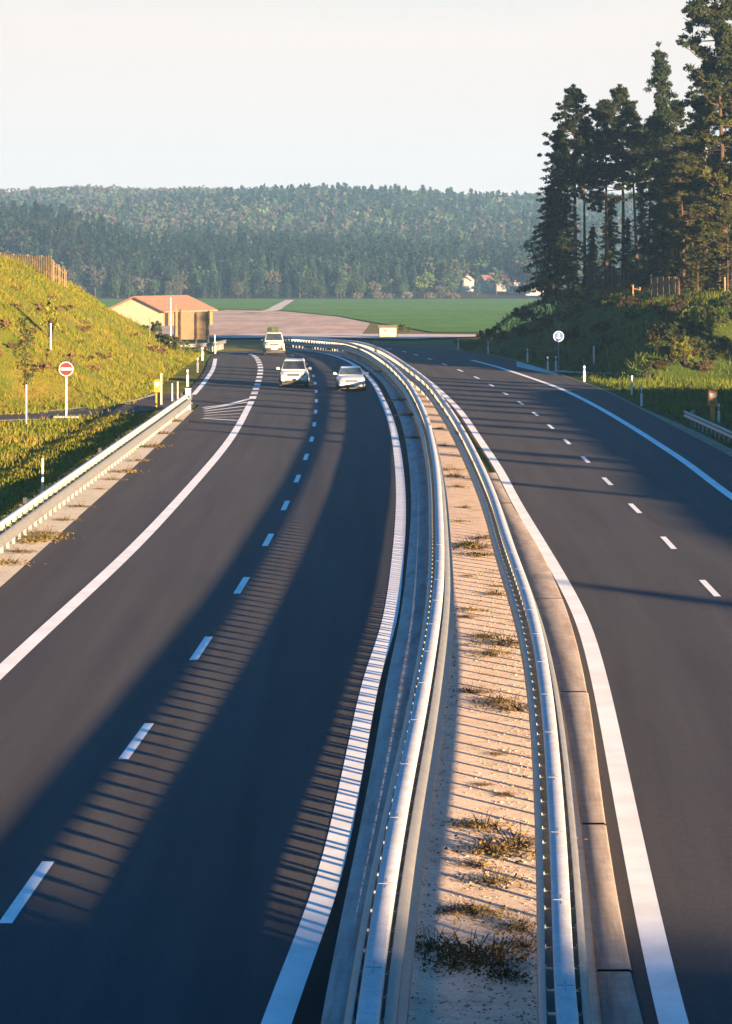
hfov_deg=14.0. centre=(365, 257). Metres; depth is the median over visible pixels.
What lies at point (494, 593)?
weed tuft
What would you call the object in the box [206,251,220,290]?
forest tree
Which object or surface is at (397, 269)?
forest tree
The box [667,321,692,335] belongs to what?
shrub
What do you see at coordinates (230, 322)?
field
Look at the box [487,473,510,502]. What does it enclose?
kerb
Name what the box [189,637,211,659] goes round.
lane dash
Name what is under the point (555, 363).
delineator post
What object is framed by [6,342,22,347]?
shrub
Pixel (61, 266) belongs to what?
forest tree
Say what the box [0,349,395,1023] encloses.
road
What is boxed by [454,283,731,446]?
grass
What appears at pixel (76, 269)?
forest tree
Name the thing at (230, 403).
island line
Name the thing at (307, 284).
forest tree
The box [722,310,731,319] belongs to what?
shrub
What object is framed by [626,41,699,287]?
spruce tree
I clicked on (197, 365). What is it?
delineator post
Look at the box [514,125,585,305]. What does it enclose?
spruce tree
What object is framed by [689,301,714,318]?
shrub
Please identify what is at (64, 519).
weed tuft
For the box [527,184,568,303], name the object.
spruce tree
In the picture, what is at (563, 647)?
kerb
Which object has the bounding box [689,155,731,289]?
pine tree
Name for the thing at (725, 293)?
shrub
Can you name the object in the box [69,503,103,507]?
weed tuft
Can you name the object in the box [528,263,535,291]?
forest tree
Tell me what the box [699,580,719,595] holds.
lane dash
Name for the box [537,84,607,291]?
pine tree
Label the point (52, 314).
young tree
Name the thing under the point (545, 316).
shrub
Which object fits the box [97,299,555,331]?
field
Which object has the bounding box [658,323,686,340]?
shrub
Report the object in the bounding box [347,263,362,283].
forest tree
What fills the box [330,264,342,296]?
forest tree
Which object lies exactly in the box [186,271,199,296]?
forest tree
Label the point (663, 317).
shrub
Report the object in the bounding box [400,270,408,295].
forest tree
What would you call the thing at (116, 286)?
forest tree
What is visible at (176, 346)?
shrub
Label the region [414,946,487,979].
weed tuft
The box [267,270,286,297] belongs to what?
forest tree
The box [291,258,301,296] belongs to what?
forest tree
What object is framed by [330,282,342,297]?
forest tree
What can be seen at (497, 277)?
forest tree
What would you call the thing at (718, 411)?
delineator post
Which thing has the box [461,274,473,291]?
house
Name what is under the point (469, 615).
weed tuft
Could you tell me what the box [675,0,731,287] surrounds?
pine tree
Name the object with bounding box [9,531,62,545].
weed tuft
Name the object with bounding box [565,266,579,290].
spruce tree
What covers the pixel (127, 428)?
grass
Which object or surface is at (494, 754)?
weed tuft
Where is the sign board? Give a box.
[171,305,208,343]
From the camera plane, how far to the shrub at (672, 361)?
205.42 m
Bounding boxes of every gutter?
[291,349,410,1023]
[442,396,658,1023]
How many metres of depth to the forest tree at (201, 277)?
1112.35 m
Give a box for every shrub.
[0,318,12,327]
[0,323,10,328]
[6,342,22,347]
[8,302,22,308]
[11,285,22,290]
[28,307,42,313]
[31,302,44,306]
[36,361,52,369]
[54,305,62,310]
[58,352,75,359]
[59,304,74,310]
[60,359,74,365]
[76,325,91,332]
[85,364,100,369]
[96,352,111,358]
[143,321,161,332]
[146,345,160,351]
[155,332,177,345]
[161,335,191,352]
[398,323,410,331]
[476,330,483,336]
[485,326,509,341]
[511,306,533,320]
[512,324,528,333]
[516,309,530,320]
[530,311,552,325]
[536,319,553,330]
[537,298,548,305]
[547,312,556,318]
[556,311,570,321]
[556,336,570,344]
[563,326,586,342]
[589,343,603,355]
[590,321,608,333]
[593,293,616,308]
[594,321,611,331]
[596,291,615,302]
[617,295,640,307]
[624,310,640,320]
[640,368,658,377]
[643,361,659,369]
[644,329,665,341]
[645,300,663,311]
[648,360,666,369]
[651,323,667,332]
[654,340,680,355]
[658,309,680,323]
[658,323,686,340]
[659,354,679,366]
[667,298,688,311]
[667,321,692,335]
[669,283,689,294]
[669,338,681,361]
[671,310,694,322]
[672,316,693,329]
[676,336,691,366]
[677,288,699,300]
[685,307,699,333]
[687,337,699,346]
[688,336,705,346]
[688,358,713,371]
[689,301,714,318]
[690,348,700,355]
[694,319,718,333]
[699,347,714,356]
[700,339,721,350]
[704,312,717,338]
[705,352,720,361]
[710,311,730,322]
[712,336,730,344]
[718,293,731,307]
[720,289,731,299]
[720,348,731,356]
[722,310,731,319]
[722,340,731,348]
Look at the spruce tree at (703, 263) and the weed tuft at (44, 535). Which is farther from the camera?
the spruce tree at (703, 263)
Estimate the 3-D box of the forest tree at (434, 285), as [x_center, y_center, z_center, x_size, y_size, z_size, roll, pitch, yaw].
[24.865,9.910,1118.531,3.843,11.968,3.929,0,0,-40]
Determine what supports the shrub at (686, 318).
on the ground at (178, 379)
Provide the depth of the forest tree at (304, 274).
1119.84 m
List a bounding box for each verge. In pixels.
[0,410,192,586]
[480,353,731,456]
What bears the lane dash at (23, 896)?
on the road at (182, 847)
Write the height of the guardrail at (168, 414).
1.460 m
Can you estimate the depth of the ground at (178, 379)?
206.47 m
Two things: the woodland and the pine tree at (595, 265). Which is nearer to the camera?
the pine tree at (595, 265)
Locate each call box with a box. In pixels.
[154,379,160,406]
[708,389,716,422]
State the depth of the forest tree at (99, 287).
1105.02 m
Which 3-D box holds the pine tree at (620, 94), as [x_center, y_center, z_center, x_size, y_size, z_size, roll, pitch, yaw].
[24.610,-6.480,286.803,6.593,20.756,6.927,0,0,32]
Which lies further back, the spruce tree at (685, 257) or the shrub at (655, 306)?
the spruce tree at (685, 257)
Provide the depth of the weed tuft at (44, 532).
88.18 m
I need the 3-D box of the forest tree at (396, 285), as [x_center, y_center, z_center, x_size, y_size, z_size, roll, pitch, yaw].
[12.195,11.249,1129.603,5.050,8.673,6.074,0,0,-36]
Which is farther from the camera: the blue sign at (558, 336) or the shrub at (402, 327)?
the shrub at (402, 327)
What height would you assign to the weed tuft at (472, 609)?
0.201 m
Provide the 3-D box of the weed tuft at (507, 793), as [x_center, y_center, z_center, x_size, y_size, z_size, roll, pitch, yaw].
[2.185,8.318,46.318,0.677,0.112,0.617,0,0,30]
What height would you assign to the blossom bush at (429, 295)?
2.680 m
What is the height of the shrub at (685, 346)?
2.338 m
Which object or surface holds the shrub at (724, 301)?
on the ground at (178, 379)
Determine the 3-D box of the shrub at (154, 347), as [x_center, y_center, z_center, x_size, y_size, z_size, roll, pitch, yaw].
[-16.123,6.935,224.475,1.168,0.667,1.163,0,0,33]
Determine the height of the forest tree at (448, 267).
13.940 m
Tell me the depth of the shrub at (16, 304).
186.49 m
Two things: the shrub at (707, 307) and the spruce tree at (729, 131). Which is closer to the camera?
the shrub at (707, 307)
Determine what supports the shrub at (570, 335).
on the ground at (178, 379)
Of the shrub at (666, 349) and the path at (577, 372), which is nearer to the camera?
the shrub at (666, 349)
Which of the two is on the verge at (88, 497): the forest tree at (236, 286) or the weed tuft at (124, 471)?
the weed tuft at (124, 471)
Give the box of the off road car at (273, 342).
[261,332,286,354]
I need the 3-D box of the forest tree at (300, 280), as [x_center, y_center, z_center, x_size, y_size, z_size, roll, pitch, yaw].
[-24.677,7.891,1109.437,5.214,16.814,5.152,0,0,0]
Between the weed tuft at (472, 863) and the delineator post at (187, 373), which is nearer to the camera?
the weed tuft at (472, 863)
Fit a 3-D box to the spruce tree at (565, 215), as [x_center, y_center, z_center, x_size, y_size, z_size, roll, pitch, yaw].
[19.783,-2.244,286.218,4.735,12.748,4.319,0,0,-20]
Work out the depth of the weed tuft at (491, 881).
39.82 m
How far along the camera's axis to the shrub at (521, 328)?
260.33 m
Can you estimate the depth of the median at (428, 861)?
43.22 m
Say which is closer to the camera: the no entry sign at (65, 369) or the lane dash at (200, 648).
the lane dash at (200, 648)
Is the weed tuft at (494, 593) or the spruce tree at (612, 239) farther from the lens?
the spruce tree at (612, 239)
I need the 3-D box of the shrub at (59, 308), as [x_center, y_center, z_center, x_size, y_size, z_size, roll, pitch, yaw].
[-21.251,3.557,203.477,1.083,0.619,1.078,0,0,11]
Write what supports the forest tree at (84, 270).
on the ground at (178, 379)
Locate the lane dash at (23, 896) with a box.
[0,861,53,922]
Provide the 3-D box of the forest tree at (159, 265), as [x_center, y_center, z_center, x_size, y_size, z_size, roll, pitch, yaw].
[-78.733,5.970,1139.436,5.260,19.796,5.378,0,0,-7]
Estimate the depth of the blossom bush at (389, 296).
1092.42 m
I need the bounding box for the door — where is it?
[165,313,167,325]
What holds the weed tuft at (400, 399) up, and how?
on the kerb at (399, 680)
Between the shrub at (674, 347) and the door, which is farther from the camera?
the door
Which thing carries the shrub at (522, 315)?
on the ground at (178, 379)
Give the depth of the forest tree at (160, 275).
1130.78 m
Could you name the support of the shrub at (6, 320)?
on the ground at (178, 379)
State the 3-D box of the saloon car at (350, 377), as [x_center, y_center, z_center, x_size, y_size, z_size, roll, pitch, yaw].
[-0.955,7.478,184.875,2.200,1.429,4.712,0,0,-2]
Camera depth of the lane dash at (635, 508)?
99.64 m
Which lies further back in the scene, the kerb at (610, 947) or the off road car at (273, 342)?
the off road car at (273, 342)
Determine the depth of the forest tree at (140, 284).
1107.69 m
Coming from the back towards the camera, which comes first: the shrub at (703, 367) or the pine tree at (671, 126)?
the pine tree at (671, 126)
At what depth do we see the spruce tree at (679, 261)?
248.97 m
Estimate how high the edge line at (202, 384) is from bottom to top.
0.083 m
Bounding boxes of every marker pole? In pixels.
[41,458,43,491]
[160,373,161,404]
[170,297,170,342]
[171,383,172,400]
[593,346,594,363]
[631,376,632,394]
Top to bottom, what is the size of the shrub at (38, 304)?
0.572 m
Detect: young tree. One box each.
[12,311,36,423]
[40,297,59,338]
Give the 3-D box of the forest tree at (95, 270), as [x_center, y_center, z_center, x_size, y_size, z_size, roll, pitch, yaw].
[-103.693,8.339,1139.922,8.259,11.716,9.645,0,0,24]
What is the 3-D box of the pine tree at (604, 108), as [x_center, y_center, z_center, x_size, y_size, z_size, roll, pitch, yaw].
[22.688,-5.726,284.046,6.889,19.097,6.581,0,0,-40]
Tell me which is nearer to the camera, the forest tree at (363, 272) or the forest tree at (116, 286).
the forest tree at (116, 286)
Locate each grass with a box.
[0,252,211,530]
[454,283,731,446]
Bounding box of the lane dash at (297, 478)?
[294,475,300,481]
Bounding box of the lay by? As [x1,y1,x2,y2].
[517,362,556,374]
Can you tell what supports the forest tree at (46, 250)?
on the ground at (178, 379)
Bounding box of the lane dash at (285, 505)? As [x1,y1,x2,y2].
[281,501,289,509]
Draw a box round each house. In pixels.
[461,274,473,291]
[479,273,495,289]
[485,271,509,279]
[495,278,510,291]
[507,280,520,293]
[524,283,540,294]
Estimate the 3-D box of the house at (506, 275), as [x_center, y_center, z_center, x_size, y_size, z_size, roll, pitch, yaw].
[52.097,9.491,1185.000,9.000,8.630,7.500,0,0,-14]
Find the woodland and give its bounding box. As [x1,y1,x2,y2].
[0,182,710,292]
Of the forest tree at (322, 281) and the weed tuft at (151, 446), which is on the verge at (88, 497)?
the weed tuft at (151, 446)
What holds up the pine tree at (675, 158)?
on the ground at (178, 379)
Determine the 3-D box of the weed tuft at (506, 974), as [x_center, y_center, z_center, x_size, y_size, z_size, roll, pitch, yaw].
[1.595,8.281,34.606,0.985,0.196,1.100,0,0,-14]
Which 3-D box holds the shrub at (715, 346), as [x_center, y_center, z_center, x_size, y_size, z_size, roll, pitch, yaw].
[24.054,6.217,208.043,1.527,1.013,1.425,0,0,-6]
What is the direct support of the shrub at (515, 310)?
on the grass at (471, 345)
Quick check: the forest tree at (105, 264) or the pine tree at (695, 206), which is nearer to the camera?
the pine tree at (695, 206)
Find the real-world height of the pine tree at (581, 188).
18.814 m
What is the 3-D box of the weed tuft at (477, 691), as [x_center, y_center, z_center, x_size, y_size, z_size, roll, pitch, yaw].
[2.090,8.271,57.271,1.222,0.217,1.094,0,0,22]
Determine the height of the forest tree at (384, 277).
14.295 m
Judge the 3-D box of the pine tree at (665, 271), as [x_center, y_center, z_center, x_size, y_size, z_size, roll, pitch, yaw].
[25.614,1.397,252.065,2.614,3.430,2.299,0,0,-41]
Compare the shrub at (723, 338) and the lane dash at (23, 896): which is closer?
the lane dash at (23, 896)
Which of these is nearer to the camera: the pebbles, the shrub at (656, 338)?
the pebbles
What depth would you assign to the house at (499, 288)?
1166.35 m
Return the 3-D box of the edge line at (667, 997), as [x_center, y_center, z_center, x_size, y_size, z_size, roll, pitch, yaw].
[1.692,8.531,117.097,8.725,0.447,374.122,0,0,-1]
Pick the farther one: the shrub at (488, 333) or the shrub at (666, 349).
the shrub at (488, 333)
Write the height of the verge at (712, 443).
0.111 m
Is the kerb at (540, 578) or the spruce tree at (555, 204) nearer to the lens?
the kerb at (540, 578)
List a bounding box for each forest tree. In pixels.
[42,245,49,270]
[51,261,70,271]
[57,263,76,281]
[68,264,90,280]
[72,254,80,286]
[75,258,84,288]
[85,265,104,281]
[86,264,107,295]
[93,256,103,292]
[96,278,102,297]
[102,267,115,295]
[103,260,107,288]
[104,255,114,295]
[110,277,122,293]
[112,259,124,297]
[114,273,138,296]
[121,252,136,294]
[125,283,134,297]
[130,264,138,295]
[132,252,147,295]
[132,277,153,295]
[136,248,148,293]
[144,255,151,295]
[150,279,162,295]
[155,248,164,294]
[155,272,177,294]
[156,272,164,294]
[161,263,168,294]
[164,266,174,294]
[164,281,173,293]
[169,270,188,294]
[171,283,183,294]
[172,255,182,294]
[186,256,200,296]
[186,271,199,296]
[190,266,215,297]
[201,272,208,297]
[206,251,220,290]
[206,257,220,297]
[215,272,222,297]
[224,270,234,296]
[229,258,241,297]
[230,281,243,297]
[238,269,253,296]
[239,249,252,297]
[249,269,262,294]
[255,251,271,297]
[262,263,271,296]
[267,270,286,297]
[270,264,281,294]
[271,276,278,297]
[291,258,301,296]
[294,257,305,297]
[294,265,313,288]
[303,271,311,296]
[306,253,317,296]
[310,263,319,297]
[316,262,326,296]
[318,274,326,297]
[323,267,330,295]
[327,263,336,295]
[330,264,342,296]
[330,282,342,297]
[334,267,351,296]
[335,281,346,297]
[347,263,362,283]
[348,263,359,297]
[355,282,366,293]
[358,252,369,296]
[364,258,371,296]
[367,280,382,297]
[380,263,389,297]
[386,278,392,288]
[392,258,402,295]
[392,276,402,291]
[399,283,408,298]
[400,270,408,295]
[409,264,418,295]
[411,272,418,294]
[413,272,435,297]
[429,268,436,295]
[435,259,444,294]
[435,284,445,297]
[438,280,454,296]
[439,274,445,297]
[443,270,462,293]
[445,262,451,295]
[453,275,457,293]
[473,267,481,294]
[486,267,507,294]
[501,280,512,289]
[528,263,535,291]
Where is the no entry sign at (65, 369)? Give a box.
[53,362,78,417]
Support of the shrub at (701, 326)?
on the ground at (178, 379)
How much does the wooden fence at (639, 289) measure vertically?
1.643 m
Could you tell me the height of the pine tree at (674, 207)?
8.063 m
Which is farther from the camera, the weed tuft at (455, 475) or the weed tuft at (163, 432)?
the weed tuft at (163, 432)
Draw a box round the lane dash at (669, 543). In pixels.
[661,537,676,548]
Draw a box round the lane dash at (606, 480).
[601,477,612,484]
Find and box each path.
[209,333,476,338]
[254,300,292,311]
[553,370,611,373]
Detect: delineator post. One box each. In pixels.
[186,369,188,385]
[197,358,198,372]
[555,356,556,370]
[583,365,585,381]
[640,387,642,405]
[717,403,719,423]
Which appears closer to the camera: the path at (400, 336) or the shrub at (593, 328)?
the shrub at (593, 328)
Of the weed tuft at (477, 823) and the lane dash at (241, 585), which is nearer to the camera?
the weed tuft at (477, 823)
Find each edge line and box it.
[0,401,253,679]
[192,359,216,394]
[261,350,405,1023]
[409,365,688,1023]
[471,360,731,499]
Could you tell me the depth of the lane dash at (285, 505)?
98.44 m
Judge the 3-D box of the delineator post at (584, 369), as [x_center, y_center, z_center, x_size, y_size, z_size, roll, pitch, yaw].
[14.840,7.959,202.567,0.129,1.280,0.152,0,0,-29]
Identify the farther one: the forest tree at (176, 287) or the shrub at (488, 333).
the forest tree at (176, 287)
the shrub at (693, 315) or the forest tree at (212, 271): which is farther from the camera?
the forest tree at (212, 271)
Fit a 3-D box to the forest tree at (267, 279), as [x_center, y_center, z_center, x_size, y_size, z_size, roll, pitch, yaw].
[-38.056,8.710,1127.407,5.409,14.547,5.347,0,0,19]
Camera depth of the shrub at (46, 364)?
166.82 m
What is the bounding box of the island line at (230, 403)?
[205,399,248,407]
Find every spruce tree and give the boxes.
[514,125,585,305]
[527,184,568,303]
[544,172,585,291]
[549,272,565,297]
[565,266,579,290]
[579,224,598,289]
[596,202,625,286]
[605,266,615,287]
[616,217,638,286]
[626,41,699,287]
[627,186,652,274]
[637,204,671,287]
[643,187,676,289]
[669,240,691,286]
[671,258,688,288]
[675,119,711,280]
[675,245,703,291]
[694,190,728,284]
[697,146,730,246]
[698,247,717,284]
[699,65,731,266]
[702,255,729,291]
[712,146,731,247]
[715,262,730,291]
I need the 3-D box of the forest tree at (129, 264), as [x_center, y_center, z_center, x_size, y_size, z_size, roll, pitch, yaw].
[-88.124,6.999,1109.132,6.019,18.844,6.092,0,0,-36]
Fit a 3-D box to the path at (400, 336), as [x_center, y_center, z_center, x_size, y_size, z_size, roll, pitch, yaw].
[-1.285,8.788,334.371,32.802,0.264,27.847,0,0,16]
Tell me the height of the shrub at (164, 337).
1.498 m
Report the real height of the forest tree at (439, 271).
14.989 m
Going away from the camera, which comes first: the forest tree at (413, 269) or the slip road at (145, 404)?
the slip road at (145, 404)
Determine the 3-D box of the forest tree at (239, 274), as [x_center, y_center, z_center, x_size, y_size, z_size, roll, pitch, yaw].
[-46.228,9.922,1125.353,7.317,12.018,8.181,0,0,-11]
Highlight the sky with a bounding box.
[0,0,731,195]
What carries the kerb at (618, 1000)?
on the road at (659, 614)
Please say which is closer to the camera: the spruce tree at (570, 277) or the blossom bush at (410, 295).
the spruce tree at (570, 277)
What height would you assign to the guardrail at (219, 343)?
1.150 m
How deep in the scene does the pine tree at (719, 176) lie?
235.74 m
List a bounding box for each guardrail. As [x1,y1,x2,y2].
[0,388,192,552]
[180,340,225,351]
[283,337,453,1023]
[292,336,591,1023]
[683,409,731,442]
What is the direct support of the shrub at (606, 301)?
on the ground at (178, 379)
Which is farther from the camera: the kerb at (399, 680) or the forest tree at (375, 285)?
the forest tree at (375, 285)
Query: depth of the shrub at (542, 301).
269.44 m
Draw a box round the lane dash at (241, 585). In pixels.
[233,577,249,593]
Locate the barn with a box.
[109,295,217,325]
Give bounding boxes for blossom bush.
[352,293,363,298]
[372,292,385,298]
[385,293,394,298]
[401,292,413,298]
[426,292,435,298]
[444,292,455,298]
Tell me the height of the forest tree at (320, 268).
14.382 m
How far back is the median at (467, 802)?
45.78 m
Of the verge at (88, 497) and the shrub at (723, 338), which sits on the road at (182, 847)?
the verge at (88, 497)
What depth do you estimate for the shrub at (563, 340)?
239.33 m
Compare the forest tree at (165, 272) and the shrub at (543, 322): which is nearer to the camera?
the shrub at (543, 322)
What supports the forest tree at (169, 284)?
on the ground at (178, 379)
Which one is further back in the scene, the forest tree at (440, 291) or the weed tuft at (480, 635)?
the forest tree at (440, 291)
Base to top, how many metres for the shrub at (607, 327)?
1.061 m
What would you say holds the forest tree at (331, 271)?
on the ground at (178, 379)
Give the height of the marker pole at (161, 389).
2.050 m
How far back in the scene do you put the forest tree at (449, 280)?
1112.49 m
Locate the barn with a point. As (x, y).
(143, 310)
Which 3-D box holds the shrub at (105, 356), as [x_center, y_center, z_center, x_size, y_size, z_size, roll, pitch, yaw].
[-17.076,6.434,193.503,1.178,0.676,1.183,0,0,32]
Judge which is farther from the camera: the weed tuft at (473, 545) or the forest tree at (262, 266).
the forest tree at (262, 266)
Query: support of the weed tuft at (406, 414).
on the kerb at (399, 680)
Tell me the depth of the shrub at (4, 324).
171.44 m
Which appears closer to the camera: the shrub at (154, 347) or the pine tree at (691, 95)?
the shrub at (154, 347)
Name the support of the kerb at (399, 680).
on the road at (182, 847)
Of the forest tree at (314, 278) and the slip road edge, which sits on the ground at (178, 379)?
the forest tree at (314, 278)
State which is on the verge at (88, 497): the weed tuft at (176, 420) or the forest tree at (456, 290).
the weed tuft at (176, 420)
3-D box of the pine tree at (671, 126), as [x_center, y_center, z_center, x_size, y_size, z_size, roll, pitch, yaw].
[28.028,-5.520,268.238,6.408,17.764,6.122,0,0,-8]
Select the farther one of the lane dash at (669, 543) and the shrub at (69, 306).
the shrub at (69, 306)
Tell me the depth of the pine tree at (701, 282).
242.85 m
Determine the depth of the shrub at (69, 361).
172.81 m
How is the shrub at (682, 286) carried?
on the ground at (178, 379)
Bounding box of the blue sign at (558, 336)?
[553,331,563,370]
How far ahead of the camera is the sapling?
275.97 m
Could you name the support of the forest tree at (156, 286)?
on the ground at (178, 379)
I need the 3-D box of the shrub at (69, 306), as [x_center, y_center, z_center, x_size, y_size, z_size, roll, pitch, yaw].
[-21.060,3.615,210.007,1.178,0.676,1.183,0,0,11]
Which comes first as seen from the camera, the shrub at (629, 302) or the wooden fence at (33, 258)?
the wooden fence at (33, 258)
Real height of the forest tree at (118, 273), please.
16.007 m
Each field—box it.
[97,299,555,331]
[147,310,369,337]
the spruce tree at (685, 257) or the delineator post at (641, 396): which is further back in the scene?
the spruce tree at (685, 257)
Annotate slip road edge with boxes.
[0,394,154,414]
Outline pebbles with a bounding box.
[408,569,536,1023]
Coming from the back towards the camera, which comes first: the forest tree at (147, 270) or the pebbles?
the forest tree at (147, 270)
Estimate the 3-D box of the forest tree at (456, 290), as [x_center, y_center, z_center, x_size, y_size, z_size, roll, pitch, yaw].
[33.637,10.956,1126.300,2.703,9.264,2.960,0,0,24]
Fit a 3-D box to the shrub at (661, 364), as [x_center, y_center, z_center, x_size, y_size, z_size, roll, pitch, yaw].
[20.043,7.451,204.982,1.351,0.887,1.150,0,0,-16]
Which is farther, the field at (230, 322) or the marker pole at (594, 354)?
the field at (230, 322)
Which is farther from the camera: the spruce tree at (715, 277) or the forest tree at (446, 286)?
the forest tree at (446, 286)
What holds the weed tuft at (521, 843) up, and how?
on the median at (467, 802)
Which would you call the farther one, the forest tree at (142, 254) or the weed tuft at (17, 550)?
the forest tree at (142, 254)
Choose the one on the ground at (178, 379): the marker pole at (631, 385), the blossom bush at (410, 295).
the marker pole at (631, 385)
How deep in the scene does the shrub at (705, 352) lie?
206.79 m
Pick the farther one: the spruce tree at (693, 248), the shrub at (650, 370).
the spruce tree at (693, 248)
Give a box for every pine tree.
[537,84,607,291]
[565,123,604,280]
[573,99,635,288]
[589,84,643,287]
[590,262,605,288]
[606,105,654,287]
[628,121,660,286]
[646,99,707,206]
[647,134,709,285]
[652,254,677,286]
[659,201,688,293]
[663,60,731,265]
[665,95,727,290]
[665,166,711,286]
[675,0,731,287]
[683,82,731,290]
[683,216,715,292]
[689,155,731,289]
[691,261,713,286]
[711,201,731,289]
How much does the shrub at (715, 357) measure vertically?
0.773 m
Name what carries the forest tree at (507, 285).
on the ground at (178, 379)
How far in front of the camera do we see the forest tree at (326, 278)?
1128.74 m
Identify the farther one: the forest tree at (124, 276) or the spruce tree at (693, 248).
the forest tree at (124, 276)
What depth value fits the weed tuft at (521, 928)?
37.03 m
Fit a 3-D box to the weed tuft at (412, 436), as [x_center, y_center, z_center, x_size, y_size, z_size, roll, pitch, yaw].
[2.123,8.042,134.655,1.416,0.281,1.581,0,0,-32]
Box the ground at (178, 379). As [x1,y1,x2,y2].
[0,203,731,972]
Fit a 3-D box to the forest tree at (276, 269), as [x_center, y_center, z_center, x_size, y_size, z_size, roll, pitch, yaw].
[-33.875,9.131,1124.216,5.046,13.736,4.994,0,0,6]
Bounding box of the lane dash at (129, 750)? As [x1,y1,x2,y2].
[119,723,153,758]
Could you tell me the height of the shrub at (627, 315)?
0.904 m
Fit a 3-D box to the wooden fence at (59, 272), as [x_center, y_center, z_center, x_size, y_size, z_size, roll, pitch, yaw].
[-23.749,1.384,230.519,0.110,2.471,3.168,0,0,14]
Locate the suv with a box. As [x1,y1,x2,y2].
[276,358,311,386]
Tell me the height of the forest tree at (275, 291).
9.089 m
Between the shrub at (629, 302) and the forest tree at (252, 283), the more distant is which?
the forest tree at (252, 283)
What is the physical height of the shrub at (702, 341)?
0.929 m
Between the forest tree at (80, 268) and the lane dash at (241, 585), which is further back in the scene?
the forest tree at (80, 268)
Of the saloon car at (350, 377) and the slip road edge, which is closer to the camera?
the slip road edge
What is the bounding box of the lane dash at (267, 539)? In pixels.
[262,534,273,545]
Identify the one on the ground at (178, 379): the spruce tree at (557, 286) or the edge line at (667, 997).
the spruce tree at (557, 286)
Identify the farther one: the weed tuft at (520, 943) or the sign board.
the sign board
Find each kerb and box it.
[285,348,428,1023]
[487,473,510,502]
[500,503,534,540]
[513,540,561,598]
[535,599,586,691]
[560,692,605,824]
[581,825,631,973]
[596,972,642,1023]
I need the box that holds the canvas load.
[267,327,278,331]
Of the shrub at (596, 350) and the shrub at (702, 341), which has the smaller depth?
the shrub at (702, 341)
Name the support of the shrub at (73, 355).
on the ground at (178, 379)
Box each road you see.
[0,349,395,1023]
[0,394,230,419]
[374,345,731,1023]
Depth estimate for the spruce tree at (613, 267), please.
279.95 m
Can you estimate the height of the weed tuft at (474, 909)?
0.247 m
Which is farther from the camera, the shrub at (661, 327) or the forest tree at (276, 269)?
the forest tree at (276, 269)
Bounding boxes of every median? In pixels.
[289,348,453,1023]
[295,348,601,1023]
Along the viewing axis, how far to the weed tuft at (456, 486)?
108.44 m
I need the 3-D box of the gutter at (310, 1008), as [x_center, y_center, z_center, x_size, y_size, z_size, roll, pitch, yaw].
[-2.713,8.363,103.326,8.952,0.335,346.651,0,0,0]
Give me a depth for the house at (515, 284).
1148.08 m
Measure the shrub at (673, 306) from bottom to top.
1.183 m
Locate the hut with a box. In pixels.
[377,325,397,338]
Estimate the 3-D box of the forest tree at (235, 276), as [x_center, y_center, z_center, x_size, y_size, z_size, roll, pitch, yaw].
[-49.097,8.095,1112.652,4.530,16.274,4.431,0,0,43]
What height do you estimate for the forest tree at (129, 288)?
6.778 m
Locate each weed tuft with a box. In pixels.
[0,552,46,566]
[3,544,36,554]
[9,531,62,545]
[16,526,84,542]
[22,524,73,534]
[43,516,77,521]
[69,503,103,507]
[100,474,130,480]
[108,463,144,473]
[125,456,152,461]
[136,440,174,447]
[155,429,183,434]
[172,419,187,422]
[383,395,405,400]
[392,409,413,416]
[404,434,419,438]
[414,925,495,962]
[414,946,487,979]
[415,927,536,974]
[424,897,521,924]
[426,899,490,917]
[427,932,536,987]
[434,864,531,889]
[437,832,534,866]
[440,817,499,830]
[442,811,522,834]
[442,853,502,873]
[443,464,465,470]
[444,820,588,856]
[445,470,468,477]
[447,481,472,487]
[450,680,501,696]
[451,537,486,546]
[452,536,491,550]
[452,544,494,557]
[456,604,492,612]
[456,689,521,706]
[458,629,518,647]
[460,628,514,642]
[461,612,481,617]
[464,643,517,658]
[466,780,494,787]
[467,531,512,539]
[468,694,527,713]
[468,958,536,988]
[475,926,536,954]
[481,587,505,597]
[483,914,536,937]
[485,750,514,756]
[492,788,517,798]
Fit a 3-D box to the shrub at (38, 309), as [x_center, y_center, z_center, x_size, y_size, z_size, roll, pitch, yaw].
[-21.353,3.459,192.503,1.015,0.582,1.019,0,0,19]
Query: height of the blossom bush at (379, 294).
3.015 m
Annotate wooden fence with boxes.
[0,253,50,279]
[52,260,66,287]
[586,266,643,290]
[632,285,640,298]
[650,275,678,299]
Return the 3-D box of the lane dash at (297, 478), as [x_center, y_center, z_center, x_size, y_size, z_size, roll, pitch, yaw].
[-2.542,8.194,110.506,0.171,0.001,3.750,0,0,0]
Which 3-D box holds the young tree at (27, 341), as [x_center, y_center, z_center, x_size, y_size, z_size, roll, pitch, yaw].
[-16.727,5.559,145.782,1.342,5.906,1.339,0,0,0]
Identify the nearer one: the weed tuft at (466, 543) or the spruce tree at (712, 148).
the weed tuft at (466, 543)
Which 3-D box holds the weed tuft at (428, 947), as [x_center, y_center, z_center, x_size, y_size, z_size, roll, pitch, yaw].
[0.855,8.242,35.996,1.423,0.283,1.588,0,0,3]
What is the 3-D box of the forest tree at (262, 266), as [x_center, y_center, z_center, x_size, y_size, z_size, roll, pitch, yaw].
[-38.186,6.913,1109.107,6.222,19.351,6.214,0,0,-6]
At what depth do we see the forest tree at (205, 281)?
1104.16 m
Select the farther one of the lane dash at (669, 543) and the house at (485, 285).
the house at (485, 285)
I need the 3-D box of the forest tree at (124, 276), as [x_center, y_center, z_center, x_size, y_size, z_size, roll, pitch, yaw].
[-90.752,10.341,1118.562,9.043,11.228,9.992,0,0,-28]
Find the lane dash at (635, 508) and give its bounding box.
[629,504,641,512]
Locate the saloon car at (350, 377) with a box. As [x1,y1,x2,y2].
[333,366,368,390]
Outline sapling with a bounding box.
[519,240,548,309]
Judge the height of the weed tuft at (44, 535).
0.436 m

